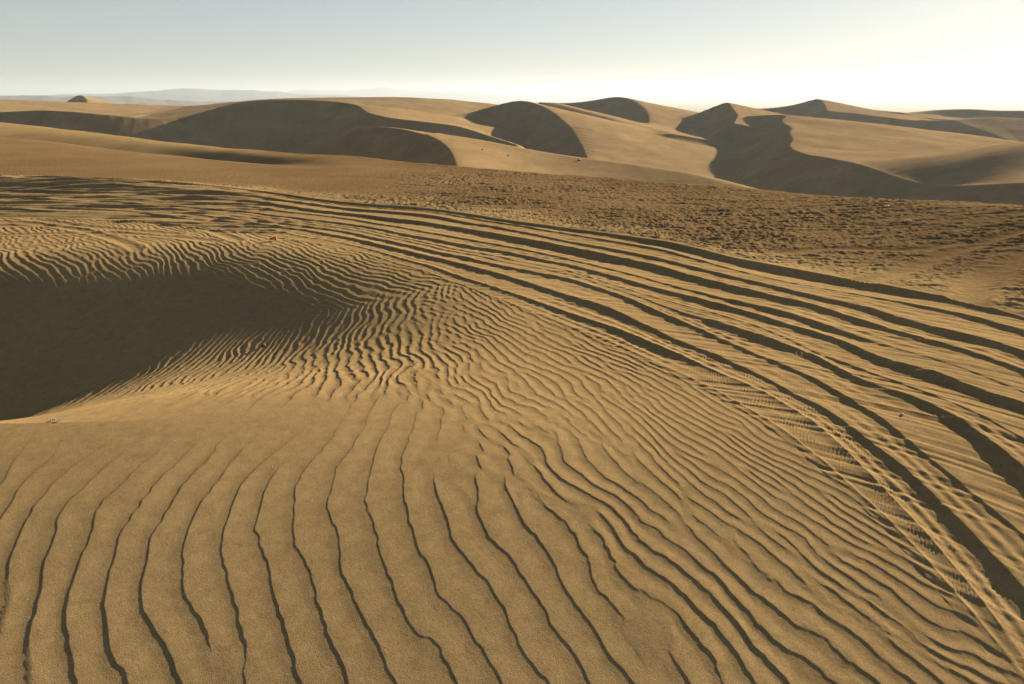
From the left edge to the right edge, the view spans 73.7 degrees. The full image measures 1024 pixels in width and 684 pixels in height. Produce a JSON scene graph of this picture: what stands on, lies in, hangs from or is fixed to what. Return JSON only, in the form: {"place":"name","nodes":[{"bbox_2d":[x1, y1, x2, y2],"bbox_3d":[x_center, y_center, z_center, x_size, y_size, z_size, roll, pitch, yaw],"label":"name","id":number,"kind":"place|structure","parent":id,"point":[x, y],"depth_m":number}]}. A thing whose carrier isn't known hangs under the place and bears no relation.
{"place":"outdoors","nodes":[
{"label":"outdoors","id":0,"kind":"place"},
{"bbox_2d":[67,95,116,103],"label":"dune","id":1,"kind":"structure","parent":0,"point":[79,98],"depth_m":255.37},
{"bbox_2d":[0,100,186,116],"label":"dune","id":2,"kind":"structure","parent":0,"point":[134,110],"depth_m":148.69},
{"bbox_2d":[0,95,234,105],"bbox_3d":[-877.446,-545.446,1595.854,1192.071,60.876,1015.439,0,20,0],"label":"hills","id":3,"kind":"structure","parent":0,"point":[129,100],"depth_m":1542.97},
{"bbox_2d":[28,88,357,101],"bbox_3d":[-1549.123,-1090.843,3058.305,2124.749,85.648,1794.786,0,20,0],"label":"hills","id":4,"kind":"structure","parent":0,"point":[203,95],"depth_m":2964.04},
{"bbox_2d":[0,122,401,165],"bbox_3d":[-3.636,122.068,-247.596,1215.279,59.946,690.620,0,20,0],"label":"sand ridge","id":5,"kind":"structure","parent":0,"point":[24,144],"depth_m":26.43},
{"bbox_2d":[0,97,523,152],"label":"dune","id":6,"kind":"structure","parent":0,"point":[293,125],"depth_m":95.81},
{"bbox_2d":[285,86,519,99],"bbox_3d":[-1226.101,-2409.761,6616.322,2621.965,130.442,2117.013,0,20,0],"label":"hills","id":7,"kind":"structure","parent":0,"point":[382,91],"depth_m":6344.45},
{"bbox_2d":[0,161,1023,683],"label":"ground","id":8,"kind":"structure","parent":0,"point":[684,441],"depth_m":3.68},
{"bbox_2d":[0,95,1023,112],"bbox_3d":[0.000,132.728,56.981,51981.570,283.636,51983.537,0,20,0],"label":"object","id":9,"kind":"structure","parent":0,"point":[890,105],"depth_m":3855.68},
{"bbox_2d":[0,0,1023,94],"label":"sky","id":10,"kind":"structure","parent":0,"point":[48,47]},
{"bbox_2d":[299,127,753,188],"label":"dune","id":11,"kind":"structure","parent":0,"point":[397,144],"depth_m":47.47},
{"bbox_2d":[458,101,735,181],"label":"dune","id":12,"kind":"structure","parent":0,"point":[548,129],"depth_m":99.63},
{"bbox_2d":[538,97,733,145],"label":"dune","id":13,"kind":"structure","parent":0,"point":[668,121],"depth_m":146.60},
{"bbox_2d":[683,103,783,141],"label":"dune","id":14,"kind":"structure","parent":0,"point":[727,122],"depth_m":130.72},
{"bbox_2d":[520,89,1023,99],"bbox_3d":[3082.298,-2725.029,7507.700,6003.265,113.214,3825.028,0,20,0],"label":"hills","id":15,"kind":"structure","parent":0,"point":[742,94],"depth_m":7381.88},
{"bbox_2d":[756,99,946,127],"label":"dune","id":16,"kind":"structure","parent":0,"point":[820,108],"depth_m":168.22},
{"bbox_2d":[728,115,1023,205],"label":"dune","id":17,"kind":"structure","parent":0,"point":[812,155],"depth_m":70.36},
{"bbox_2d":[877,109,1023,141],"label":"dune","id":18,"kind":"structure","parent":0,"point":[1007,125],"depth_m":148.96}
]}

